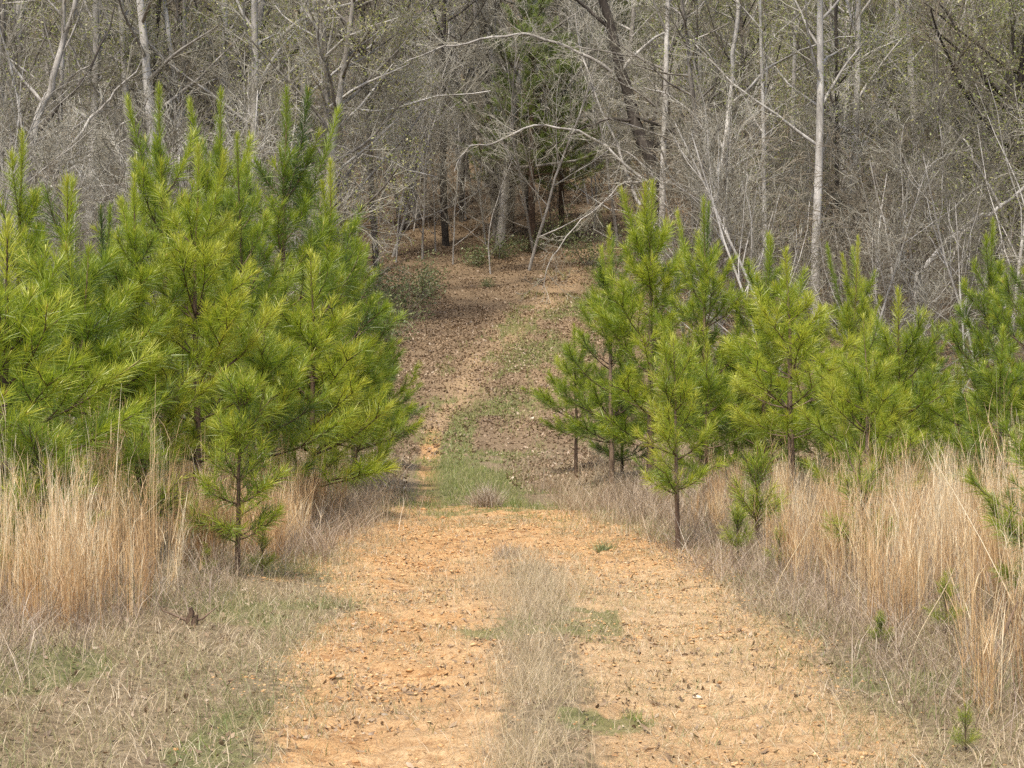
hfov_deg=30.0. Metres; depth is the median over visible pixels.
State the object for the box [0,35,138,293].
bare sapling
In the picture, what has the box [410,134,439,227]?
bare sapling
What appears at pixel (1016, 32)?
bare tree
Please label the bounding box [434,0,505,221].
bare tree
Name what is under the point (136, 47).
bare tree
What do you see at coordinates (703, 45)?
bare tree
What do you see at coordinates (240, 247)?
pine tree
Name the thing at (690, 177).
bare sapling
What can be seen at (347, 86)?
bare sapling
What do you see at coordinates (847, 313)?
pine tree
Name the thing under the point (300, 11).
bare tree
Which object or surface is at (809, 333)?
pine tree
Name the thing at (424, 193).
bare sapling
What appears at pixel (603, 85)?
bare sapling
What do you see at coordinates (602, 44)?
evergreen tree
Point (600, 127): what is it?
bare sapling
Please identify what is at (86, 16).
bare sapling
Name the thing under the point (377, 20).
bare tree
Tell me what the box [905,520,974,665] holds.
dry stalk
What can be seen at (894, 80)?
bare sapling
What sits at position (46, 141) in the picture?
bare sapling
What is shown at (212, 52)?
bare tree
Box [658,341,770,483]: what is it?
pine tree
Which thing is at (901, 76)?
bare sapling
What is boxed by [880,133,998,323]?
bare sapling
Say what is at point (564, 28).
bare tree
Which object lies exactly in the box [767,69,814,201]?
bare sapling
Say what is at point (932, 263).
bare sapling
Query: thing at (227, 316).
pine tree
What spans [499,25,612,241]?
evergreen tree
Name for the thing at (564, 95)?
bare sapling
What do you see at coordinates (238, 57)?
bare tree
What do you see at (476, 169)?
bare sapling
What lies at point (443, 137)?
bare sapling
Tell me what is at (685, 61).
bare tree
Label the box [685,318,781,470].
pine tree
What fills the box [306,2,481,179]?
bare sapling
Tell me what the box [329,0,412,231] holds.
bare tree
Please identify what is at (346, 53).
bare tree
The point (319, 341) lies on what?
pine tree
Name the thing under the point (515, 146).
bare sapling
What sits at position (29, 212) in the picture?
pine tree
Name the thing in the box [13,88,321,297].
bare sapling
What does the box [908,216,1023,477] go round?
pine tree
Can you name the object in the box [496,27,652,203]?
bare sapling
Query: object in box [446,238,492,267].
leafy bush
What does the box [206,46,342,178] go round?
bare sapling
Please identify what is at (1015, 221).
bare sapling
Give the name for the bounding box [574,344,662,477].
pine tree
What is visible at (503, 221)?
bare sapling
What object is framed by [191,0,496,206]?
arching tree
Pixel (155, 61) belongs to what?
bare tree
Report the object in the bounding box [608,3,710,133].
bare sapling
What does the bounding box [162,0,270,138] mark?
bare tree
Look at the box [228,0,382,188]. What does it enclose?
bare tree
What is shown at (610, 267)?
pine tree
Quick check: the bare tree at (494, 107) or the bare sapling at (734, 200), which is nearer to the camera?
the bare sapling at (734, 200)
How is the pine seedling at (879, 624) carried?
on the ground at (58, 711)
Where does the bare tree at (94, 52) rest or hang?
on the hillside
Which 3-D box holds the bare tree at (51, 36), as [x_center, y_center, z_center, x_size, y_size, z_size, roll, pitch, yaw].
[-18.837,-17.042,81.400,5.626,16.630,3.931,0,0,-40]
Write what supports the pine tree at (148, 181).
on the ground at (58, 711)
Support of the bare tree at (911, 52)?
on the hillside
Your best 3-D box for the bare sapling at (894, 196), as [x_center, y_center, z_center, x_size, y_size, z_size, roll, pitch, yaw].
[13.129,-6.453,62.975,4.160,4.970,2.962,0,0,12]
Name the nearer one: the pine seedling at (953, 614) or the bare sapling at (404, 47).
the pine seedling at (953, 614)
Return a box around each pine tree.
[0,127,117,463]
[0,167,185,485]
[0,211,168,566]
[7,238,205,507]
[34,201,172,458]
[60,170,227,474]
[88,81,257,440]
[109,139,290,501]
[146,84,310,466]
[164,131,335,470]
[188,83,396,447]
[190,292,364,502]
[218,245,403,510]
[267,155,417,481]
[295,311,425,501]
[305,236,424,479]
[347,335,430,467]
[519,322,616,472]
[551,224,655,483]
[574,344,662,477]
[583,176,724,486]
[653,193,760,482]
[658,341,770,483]
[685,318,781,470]
[696,230,823,479]
[715,245,866,498]
[732,362,811,476]
[766,346,863,476]
[793,311,931,507]
[800,233,887,473]
[820,284,966,485]
[859,354,964,481]
[906,319,968,435]
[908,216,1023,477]
[927,368,989,478]
[938,322,1023,506]
[959,399,1023,598]
[961,239,1023,468]
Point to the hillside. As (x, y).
(508, 278)
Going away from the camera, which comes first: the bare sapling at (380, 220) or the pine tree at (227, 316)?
the pine tree at (227, 316)
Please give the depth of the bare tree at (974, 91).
64.64 m
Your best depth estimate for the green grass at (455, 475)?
33.16 m
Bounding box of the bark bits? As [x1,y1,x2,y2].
[0,508,1014,767]
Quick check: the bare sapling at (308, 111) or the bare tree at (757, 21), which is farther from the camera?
the bare tree at (757, 21)
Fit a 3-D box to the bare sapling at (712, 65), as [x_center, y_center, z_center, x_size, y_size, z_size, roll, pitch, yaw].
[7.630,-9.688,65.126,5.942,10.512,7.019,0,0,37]
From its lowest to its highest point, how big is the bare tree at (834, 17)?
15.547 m
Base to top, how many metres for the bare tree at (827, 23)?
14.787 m
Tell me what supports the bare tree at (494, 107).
on the hillside
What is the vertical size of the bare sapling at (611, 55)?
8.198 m
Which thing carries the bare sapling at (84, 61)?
on the hillside
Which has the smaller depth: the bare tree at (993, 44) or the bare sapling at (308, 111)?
the bare tree at (993, 44)
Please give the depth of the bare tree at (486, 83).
79.44 m
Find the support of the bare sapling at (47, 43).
on the hillside
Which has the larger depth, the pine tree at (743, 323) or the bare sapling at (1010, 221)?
the bare sapling at (1010, 221)
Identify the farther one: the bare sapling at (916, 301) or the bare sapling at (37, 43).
the bare sapling at (37, 43)
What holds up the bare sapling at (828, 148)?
on the hillside
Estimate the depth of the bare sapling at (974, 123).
53.20 m
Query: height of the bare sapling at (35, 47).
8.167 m
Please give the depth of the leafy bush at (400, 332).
50.92 m
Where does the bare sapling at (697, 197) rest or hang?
on the hillside
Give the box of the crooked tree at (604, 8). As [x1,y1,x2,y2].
[370,0,812,303]
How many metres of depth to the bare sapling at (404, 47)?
68.94 m
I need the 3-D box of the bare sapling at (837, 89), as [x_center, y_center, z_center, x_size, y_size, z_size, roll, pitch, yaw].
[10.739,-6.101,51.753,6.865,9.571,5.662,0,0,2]
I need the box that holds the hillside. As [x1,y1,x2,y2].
[4,0,1023,449]
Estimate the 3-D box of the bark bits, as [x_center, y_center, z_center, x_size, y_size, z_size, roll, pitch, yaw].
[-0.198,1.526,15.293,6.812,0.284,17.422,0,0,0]
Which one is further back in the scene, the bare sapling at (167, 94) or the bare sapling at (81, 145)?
the bare sapling at (81, 145)
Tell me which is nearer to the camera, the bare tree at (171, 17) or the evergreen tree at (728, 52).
the bare tree at (171, 17)
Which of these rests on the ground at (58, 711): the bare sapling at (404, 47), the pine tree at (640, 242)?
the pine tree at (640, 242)
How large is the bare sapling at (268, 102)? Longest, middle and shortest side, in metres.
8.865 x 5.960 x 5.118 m
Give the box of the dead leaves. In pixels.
[0,499,1023,767]
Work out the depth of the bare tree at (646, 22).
79.94 m
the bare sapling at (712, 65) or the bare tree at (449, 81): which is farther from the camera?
the bare tree at (449, 81)
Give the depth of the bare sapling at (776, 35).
92.62 m
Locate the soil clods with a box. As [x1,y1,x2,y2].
[173,506,1006,767]
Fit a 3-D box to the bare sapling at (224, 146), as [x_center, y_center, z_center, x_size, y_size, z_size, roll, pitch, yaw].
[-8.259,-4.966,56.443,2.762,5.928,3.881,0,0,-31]
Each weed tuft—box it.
[453,479,519,506]
[479,539,527,560]
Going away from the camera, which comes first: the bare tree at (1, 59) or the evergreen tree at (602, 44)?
the bare tree at (1, 59)
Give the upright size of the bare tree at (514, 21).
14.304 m
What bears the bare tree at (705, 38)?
on the hillside
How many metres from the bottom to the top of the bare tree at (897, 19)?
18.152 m
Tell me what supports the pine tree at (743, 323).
on the ground at (58, 711)
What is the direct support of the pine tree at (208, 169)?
on the ground at (58, 711)
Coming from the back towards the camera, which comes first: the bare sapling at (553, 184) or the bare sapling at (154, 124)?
the bare sapling at (553, 184)
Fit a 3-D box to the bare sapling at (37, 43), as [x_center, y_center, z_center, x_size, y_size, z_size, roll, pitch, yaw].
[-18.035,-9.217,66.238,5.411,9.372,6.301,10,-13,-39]
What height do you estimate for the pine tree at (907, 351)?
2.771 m
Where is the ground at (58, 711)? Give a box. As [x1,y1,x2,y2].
[0,443,1023,767]
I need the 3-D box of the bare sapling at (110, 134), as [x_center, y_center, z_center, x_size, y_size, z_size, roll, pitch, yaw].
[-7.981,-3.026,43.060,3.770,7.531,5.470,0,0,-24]
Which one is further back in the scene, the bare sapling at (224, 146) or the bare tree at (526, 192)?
the bare tree at (526, 192)
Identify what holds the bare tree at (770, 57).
on the hillside
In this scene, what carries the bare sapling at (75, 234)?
on the hillside
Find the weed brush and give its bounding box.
[286,437,798,560]
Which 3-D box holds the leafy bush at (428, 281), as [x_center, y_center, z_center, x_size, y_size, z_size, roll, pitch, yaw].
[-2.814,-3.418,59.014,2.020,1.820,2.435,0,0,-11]
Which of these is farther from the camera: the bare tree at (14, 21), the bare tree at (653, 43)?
the bare tree at (653, 43)
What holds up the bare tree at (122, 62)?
on the hillside
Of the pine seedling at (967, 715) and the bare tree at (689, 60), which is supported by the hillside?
the bare tree at (689, 60)
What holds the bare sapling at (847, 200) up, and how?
on the hillside
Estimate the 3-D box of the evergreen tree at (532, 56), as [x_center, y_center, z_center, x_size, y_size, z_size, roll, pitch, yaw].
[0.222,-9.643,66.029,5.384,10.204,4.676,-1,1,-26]
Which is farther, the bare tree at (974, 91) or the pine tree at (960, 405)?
the bare tree at (974, 91)
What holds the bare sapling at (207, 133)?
on the hillside
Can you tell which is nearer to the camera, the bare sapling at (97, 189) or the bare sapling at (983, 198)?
the bare sapling at (983, 198)
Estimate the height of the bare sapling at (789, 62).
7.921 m
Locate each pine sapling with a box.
[0,407,111,584]
[181,362,294,575]
[629,330,729,548]
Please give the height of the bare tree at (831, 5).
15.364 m
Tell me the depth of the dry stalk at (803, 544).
13.03 m
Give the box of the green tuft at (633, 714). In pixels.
[617,707,648,723]
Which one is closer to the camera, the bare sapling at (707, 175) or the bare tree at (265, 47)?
the bare sapling at (707, 175)
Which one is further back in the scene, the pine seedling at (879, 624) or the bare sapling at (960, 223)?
the bare sapling at (960, 223)
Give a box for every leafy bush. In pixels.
[360,253,422,313]
[363,281,429,341]
[368,256,445,319]
[391,245,457,298]
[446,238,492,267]
[477,276,495,287]
[484,226,521,260]
[511,231,549,251]
[535,204,585,246]
[556,210,627,265]
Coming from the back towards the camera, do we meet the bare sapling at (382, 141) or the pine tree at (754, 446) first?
the bare sapling at (382, 141)
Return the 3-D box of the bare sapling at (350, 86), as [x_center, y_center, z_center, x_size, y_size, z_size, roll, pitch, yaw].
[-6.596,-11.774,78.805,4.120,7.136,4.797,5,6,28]
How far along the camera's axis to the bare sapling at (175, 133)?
38.67 m
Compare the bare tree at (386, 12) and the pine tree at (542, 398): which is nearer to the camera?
the pine tree at (542, 398)
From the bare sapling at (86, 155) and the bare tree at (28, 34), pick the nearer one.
the bare sapling at (86, 155)
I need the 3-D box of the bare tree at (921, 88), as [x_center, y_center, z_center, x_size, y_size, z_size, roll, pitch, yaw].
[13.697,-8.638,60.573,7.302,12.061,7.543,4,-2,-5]
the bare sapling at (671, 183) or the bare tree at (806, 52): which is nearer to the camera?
the bare sapling at (671, 183)
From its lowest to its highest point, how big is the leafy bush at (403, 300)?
1.985 m
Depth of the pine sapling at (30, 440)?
13.57 m
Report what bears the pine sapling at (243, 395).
on the ground at (58, 711)
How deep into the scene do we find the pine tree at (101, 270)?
17.93 m
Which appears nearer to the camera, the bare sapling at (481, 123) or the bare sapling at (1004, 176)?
the bare sapling at (1004, 176)
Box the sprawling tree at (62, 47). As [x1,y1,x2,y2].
[0,0,176,293]
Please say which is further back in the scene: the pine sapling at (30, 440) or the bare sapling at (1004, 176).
the bare sapling at (1004, 176)
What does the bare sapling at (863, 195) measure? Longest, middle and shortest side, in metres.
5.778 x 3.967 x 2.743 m
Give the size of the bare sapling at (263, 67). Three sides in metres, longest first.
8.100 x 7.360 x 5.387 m
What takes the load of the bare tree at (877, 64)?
on the hillside
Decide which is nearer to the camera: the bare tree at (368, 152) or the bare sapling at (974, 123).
the bare sapling at (974, 123)
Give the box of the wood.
[6,0,1022,73]
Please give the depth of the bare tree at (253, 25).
54.10 m
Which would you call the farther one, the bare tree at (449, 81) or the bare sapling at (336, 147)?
the bare tree at (449, 81)
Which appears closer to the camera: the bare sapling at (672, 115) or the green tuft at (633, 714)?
the green tuft at (633, 714)
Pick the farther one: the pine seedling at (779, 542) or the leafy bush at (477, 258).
the leafy bush at (477, 258)
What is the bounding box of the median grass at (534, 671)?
[407,533,668,767]
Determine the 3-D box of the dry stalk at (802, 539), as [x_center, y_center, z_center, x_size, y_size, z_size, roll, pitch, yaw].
[2.041,1.044,13.310,0.642,1.117,0.029,0,0,39]
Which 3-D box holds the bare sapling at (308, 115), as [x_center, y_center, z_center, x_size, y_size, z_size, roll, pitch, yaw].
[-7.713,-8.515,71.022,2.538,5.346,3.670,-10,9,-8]
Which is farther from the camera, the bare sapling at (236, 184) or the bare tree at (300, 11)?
the bare tree at (300, 11)
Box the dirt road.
[252,226,911,767]
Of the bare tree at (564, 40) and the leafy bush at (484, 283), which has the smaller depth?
the leafy bush at (484, 283)
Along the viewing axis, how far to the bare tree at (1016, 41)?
54.85 m
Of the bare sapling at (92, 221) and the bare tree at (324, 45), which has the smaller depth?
the bare sapling at (92, 221)
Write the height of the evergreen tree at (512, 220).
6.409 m
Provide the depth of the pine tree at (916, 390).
25.87 m
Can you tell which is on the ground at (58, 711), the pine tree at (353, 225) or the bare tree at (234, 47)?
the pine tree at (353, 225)
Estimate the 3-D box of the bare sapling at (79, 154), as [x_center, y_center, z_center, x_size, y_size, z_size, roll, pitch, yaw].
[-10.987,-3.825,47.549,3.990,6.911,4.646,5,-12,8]
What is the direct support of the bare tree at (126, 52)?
on the hillside
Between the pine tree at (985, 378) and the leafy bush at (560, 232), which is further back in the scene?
the leafy bush at (560, 232)
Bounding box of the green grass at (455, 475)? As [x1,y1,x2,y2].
[1,263,1022,767]
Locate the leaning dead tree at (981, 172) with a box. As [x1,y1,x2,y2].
[902,72,1023,373]
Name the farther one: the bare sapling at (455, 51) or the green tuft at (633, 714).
the bare sapling at (455, 51)
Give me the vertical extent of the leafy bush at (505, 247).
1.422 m
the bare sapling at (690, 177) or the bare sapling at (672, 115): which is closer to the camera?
the bare sapling at (690, 177)
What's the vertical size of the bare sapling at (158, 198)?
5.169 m
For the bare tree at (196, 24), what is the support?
on the hillside
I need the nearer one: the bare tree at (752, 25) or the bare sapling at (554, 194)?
the bare sapling at (554, 194)
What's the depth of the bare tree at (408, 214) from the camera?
70.16 m
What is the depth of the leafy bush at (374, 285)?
55.80 m
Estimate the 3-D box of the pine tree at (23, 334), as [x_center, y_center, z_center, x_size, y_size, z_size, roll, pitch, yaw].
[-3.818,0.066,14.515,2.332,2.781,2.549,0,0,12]
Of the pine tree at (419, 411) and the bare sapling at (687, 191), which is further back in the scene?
the bare sapling at (687, 191)
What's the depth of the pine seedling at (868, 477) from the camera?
15.16 m
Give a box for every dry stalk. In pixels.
[765,456,844,610]
[790,469,811,612]
[839,452,879,570]
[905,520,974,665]
[984,601,1018,671]
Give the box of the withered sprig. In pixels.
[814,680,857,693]
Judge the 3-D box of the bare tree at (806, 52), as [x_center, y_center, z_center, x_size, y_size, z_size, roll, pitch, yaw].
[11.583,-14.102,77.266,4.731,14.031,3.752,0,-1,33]
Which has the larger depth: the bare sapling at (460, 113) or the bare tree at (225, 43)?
the bare sapling at (460, 113)
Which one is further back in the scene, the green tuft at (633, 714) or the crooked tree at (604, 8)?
the crooked tree at (604, 8)
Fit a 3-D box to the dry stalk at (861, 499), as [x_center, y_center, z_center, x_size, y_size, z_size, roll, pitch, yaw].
[2.500,0.975,13.592,0.576,1.027,0.032,0,0,-45]
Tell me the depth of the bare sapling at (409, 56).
71.53 m
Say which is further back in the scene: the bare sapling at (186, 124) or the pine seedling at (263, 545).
the bare sapling at (186, 124)
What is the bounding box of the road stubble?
[170,503,974,767]
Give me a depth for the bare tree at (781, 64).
92.73 m
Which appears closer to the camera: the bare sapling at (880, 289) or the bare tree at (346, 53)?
the bare sapling at (880, 289)
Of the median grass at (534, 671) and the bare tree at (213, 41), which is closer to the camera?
the median grass at (534, 671)
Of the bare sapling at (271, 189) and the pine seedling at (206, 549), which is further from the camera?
the bare sapling at (271, 189)
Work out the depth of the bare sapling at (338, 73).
84.33 m
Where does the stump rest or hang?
on the ground at (58, 711)
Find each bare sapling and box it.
[0,0,125,286]
[0,20,87,263]
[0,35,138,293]
[0,43,124,283]
[0,70,72,290]
[0,80,71,285]
[0,82,129,293]
[0,112,104,314]
[0,146,83,277]
[1,89,148,299]
[3,105,141,293]
[4,0,77,160]
[4,31,101,283]
[4,119,74,283]
[5,0,136,246]
[7,57,72,164]
[8,1,87,109]
[8,199,104,276]
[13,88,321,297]
[15,157,145,423]
[16,0,182,133]
[23,0,116,165]
[23,3,58,107]
[23,87,84,207]
[31,63,173,243]
[39,110,117,243]
[41,0,265,185]
[42,5,210,231]
[46,138,123,255]
[49,182,169,309]
[52,137,120,250]
[54,195,216,415]
[58,0,155,179]
[58,83,231,255]
[76,83,287,415]
[79,92,275,301]
[80,7,256,237]
[92,221,193,418]
[106,174,191,295]
[121,133,298,337]
[156,120,262,254]
[158,102,212,185]
[162,59,260,136]
[164,24,393,298]
[168,87,238,194]
[173,117,278,274]
[189,0,393,297]
[194,26,306,149]
[204,134,320,294]
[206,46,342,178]
[237,71,321,215]
[240,71,373,251]
[249,3,335,109]
[257,128,298,260]
[259,146,375,309]
[260,47,390,242]
[260,50,333,152]
[264,100,366,241]
[279,85,331,207]
[282,87,417,295]
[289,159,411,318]
[290,83,345,177]
[290,97,421,265]
[291,0,427,171]
[291,14,358,154]
[296,153,362,271]
[299,39,397,172]
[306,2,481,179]
[317,10,471,212]
[319,34,380,176]
[320,70,426,228]
[332,0,503,212]
[337,98,465,262]
[338,10,464,222]
[342,26,459,214]
[345,0,417,166]
[359,73,431,163]
[362,25,506,258]
[375,0,542,256]
[375,90,478,250]
[376,0,523,144]
[380,86,472,230]
[400,61,461,193]
[403,97,520,264]
[408,56,519,243]
[410,2,507,140]
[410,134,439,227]
[411,106,478,223]
[418,37,502,191]
[419,0,569,171]
[419,72,493,218]
[425,1,541,174]
[435,0,581,251]
[439,131,543,273]
[455,47,534,190]
[463,158,526,257]
[473,0,684,270]
[488,0,691,246]
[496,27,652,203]
[519,129,584,217]
[524,47,605,185]
[525,158,572,242]
[535,100,603,200]
[542,60,627,196]
[543,56,675,234]
[544,57,634,228]
[558,0,680,184]
[580,122,637,210]
[588,104,647,222]
[589,129,738,357]
[590,46,862,375]
[604,1,762,123]
[605,145,752,373]
[607,60,795,343]
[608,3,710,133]
[609,0,849,253]
[616,72,847,349]
[631,0,810,231]
[631,40,824,234]
[640,122,691,242]
[640,156,792,348]
[641,112,690,197]
[644,103,775,284]
[647,68,694,194]
[651,50,712,185]
[654,94,819,334]
[659,91,839,262]
[666,119,718,248]
[669,115,745,250]
[679,10,830,259]
[682,61,962,333]
[689,136,782,269]
[693,89,868,277]
[696,156,849,362]
[703,36,780,162]
[713,174,789,297]
[728,77,867,317]
[732,88,893,298]
[735,206,793,277]
[743,0,953,323]
[743,4,829,147]
[757,2,801,121]
[758,110,895,328]
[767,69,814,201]
[771,120,978,412]
[772,104,1003,368]
[782,182,874,336]
[787,0,1018,318]
[790,42,893,170]
[790,105,886,187]
[796,180,892,337]
[799,211,901,356]
[824,129,916,303]
[826,257,958,379]
[829,100,1023,422]
[832,165,983,343]
[835,124,967,364]
[848,216,949,384]
[851,3,947,120]
[855,193,1007,395]
[862,112,958,286]
[864,123,968,258]
[865,17,1023,396]
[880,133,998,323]
[881,160,1023,433]
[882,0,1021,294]
[883,89,1023,340]
[898,56,1023,313]
[913,127,1023,307]
[922,37,1023,283]
[924,44,1023,245]
[925,238,1023,425]
[930,1,1023,148]
[953,216,1023,359]
[962,124,1023,367]
[976,114,1023,283]
[980,155,1023,293]
[995,101,1023,298]
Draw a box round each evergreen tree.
[453,0,605,251]
[466,65,554,234]
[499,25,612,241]
[535,126,585,196]
[547,0,657,164]
[581,3,658,87]
[702,0,782,106]
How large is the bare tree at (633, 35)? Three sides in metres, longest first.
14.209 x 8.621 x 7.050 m
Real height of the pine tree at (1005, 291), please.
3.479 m
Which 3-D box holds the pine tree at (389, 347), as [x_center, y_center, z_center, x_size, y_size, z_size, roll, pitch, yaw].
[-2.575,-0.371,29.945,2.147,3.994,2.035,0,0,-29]
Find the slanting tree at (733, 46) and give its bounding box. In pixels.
[638,0,945,332]
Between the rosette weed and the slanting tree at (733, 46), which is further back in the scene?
the slanting tree at (733, 46)
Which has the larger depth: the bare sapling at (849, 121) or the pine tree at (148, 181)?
the bare sapling at (849, 121)
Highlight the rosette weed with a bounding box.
[583,538,618,552]
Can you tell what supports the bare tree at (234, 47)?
on the hillside
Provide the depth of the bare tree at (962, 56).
63.47 m
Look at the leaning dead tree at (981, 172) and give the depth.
45.97 m
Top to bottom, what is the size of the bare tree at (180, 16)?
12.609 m
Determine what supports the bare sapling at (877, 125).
on the hillside
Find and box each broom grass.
[0,381,365,632]
[642,359,1023,715]
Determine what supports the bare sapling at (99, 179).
on the hillside
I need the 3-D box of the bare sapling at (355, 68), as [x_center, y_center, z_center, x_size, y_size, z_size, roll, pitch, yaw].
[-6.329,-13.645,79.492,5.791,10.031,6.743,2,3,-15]
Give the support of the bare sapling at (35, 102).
on the hillside
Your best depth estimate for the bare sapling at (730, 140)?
45.63 m
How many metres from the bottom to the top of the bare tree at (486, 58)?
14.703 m
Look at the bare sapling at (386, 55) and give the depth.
81.26 m
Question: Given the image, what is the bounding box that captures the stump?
[157,602,217,625]
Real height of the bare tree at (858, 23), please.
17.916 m
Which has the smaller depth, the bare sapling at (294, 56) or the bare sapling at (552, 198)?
the bare sapling at (552, 198)
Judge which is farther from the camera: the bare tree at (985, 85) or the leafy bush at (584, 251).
the leafy bush at (584, 251)
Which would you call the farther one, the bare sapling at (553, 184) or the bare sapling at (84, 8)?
the bare sapling at (84, 8)
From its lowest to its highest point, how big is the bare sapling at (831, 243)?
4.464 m
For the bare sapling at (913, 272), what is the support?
on the hillside
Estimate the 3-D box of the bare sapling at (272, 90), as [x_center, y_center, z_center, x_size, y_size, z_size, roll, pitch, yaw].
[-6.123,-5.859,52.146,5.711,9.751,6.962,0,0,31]
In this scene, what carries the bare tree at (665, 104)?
on the hillside
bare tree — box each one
[0,0,67,287]
[0,0,80,106]
[2,0,182,251]
[4,0,82,136]
[5,0,92,69]
[6,0,40,187]
[6,0,102,184]
[8,0,55,179]
[8,1,46,134]
[23,0,131,147]
[27,0,169,203]
[29,0,72,128]
[29,0,127,263]
[34,0,187,251]
[55,1,208,113]
[69,0,230,181]
[75,0,337,276]
[79,0,202,164]
[82,0,273,193]
[86,0,194,194]
[88,0,282,213]
[94,0,259,257]
[133,0,214,76]
[138,0,316,184]
[139,0,320,192]
[139,0,377,179]
[152,0,217,182]
[155,0,220,188]
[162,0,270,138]
[163,0,249,82]
[178,0,343,154]
[189,1,319,129]
[198,0,471,332]
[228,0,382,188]
[248,0,433,275]
[258,0,428,325]
[270,0,420,296]
[282,1,361,101]
[283,0,312,164]
[291,0,497,217]
[315,0,433,276]
[324,1,376,70]
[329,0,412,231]
[329,1,423,74]
[365,0,456,230]
[373,0,417,162]
[384,0,505,245]
[385,1,501,205]
[393,0,648,246]
[409,1,501,187]
[413,0,511,138]
[429,0,553,236]
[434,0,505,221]
[440,0,515,218]
[451,5,581,148]
[452,0,539,209]
[452,3,488,139]
[465,0,519,181]
[482,0,586,222]
[498,0,562,216]
[499,0,574,178]
[507,0,640,169]
[513,0,596,174]
[537,0,703,180]
[543,0,661,157]
[561,0,691,298]
[566,0,675,154]
[577,0,808,330]
[589,1,789,167]
[613,0,865,287]
[623,0,764,176]
[625,0,707,115]
[630,0,733,269]
[646,0,904,346]
[673,1,735,184]
[687,0,811,281]
[708,0,825,341]
[713,0,779,173]
[713,0,936,306]
[718,0,780,77]
[728,1,800,161]
[743,0,929,181]
[750,0,844,199]
[755,0,891,294]
[761,0,886,338]
[763,1,894,74]
[763,2,786,109]
[772,0,944,288]
[775,0,882,286]
[779,0,850,189]
[796,0,983,227]
[798,0,1023,338]
[799,0,915,294]
[816,0,1023,310]
[827,0,1023,337]
[834,0,913,175]
[847,0,1023,289]
[861,0,961,195]
[862,0,957,279]
[862,11,962,123]
[873,0,1023,232]
[876,1,904,112]
[883,0,1023,310]
[887,0,1023,252]
[887,0,1023,257]
[897,0,1023,276]
[924,0,1019,266]
[940,0,1023,129]
[953,0,1020,220]
[967,0,1022,169]
[978,1,1022,284]
[992,0,1023,67]
[1004,19,1023,68]
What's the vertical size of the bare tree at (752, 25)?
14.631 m
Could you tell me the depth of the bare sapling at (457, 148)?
71.79 m
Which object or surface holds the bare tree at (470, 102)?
on the hillside
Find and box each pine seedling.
[90,411,193,560]
[171,490,204,547]
[197,541,216,573]
[246,528,279,575]
[716,500,756,555]
[726,435,791,545]
[761,519,794,562]
[818,437,905,563]
[865,610,894,646]
[920,566,969,634]
[945,699,982,751]
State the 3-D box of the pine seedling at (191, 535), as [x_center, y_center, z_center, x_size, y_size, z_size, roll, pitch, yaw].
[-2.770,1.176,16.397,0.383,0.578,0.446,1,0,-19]
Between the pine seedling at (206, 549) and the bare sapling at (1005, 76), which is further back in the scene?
the bare sapling at (1005, 76)
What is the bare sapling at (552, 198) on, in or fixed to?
on the hillside
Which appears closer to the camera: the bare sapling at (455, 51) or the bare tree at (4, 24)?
the bare tree at (4, 24)
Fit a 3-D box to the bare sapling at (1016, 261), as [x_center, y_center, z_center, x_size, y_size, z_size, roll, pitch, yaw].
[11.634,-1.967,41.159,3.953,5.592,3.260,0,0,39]
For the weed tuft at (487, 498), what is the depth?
25.13 m
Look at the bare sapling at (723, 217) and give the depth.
43.96 m
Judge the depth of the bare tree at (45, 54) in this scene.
75.06 m
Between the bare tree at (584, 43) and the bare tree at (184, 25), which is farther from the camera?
the bare tree at (584, 43)
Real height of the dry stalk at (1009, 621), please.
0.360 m
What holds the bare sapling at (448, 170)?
on the hillside
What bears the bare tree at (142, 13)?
on the hillside
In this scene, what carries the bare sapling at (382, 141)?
on the hillside
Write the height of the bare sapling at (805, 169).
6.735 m
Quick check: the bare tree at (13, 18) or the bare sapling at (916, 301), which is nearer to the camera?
the bare sapling at (916, 301)
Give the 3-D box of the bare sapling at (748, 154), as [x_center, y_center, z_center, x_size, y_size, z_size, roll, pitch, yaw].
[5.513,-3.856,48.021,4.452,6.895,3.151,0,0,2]
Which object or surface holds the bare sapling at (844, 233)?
on the hillside
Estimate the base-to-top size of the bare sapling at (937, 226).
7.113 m
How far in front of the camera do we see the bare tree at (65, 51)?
78.88 m
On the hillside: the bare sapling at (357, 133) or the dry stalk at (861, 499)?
the bare sapling at (357, 133)
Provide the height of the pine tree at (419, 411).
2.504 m
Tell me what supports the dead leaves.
on the dirt road

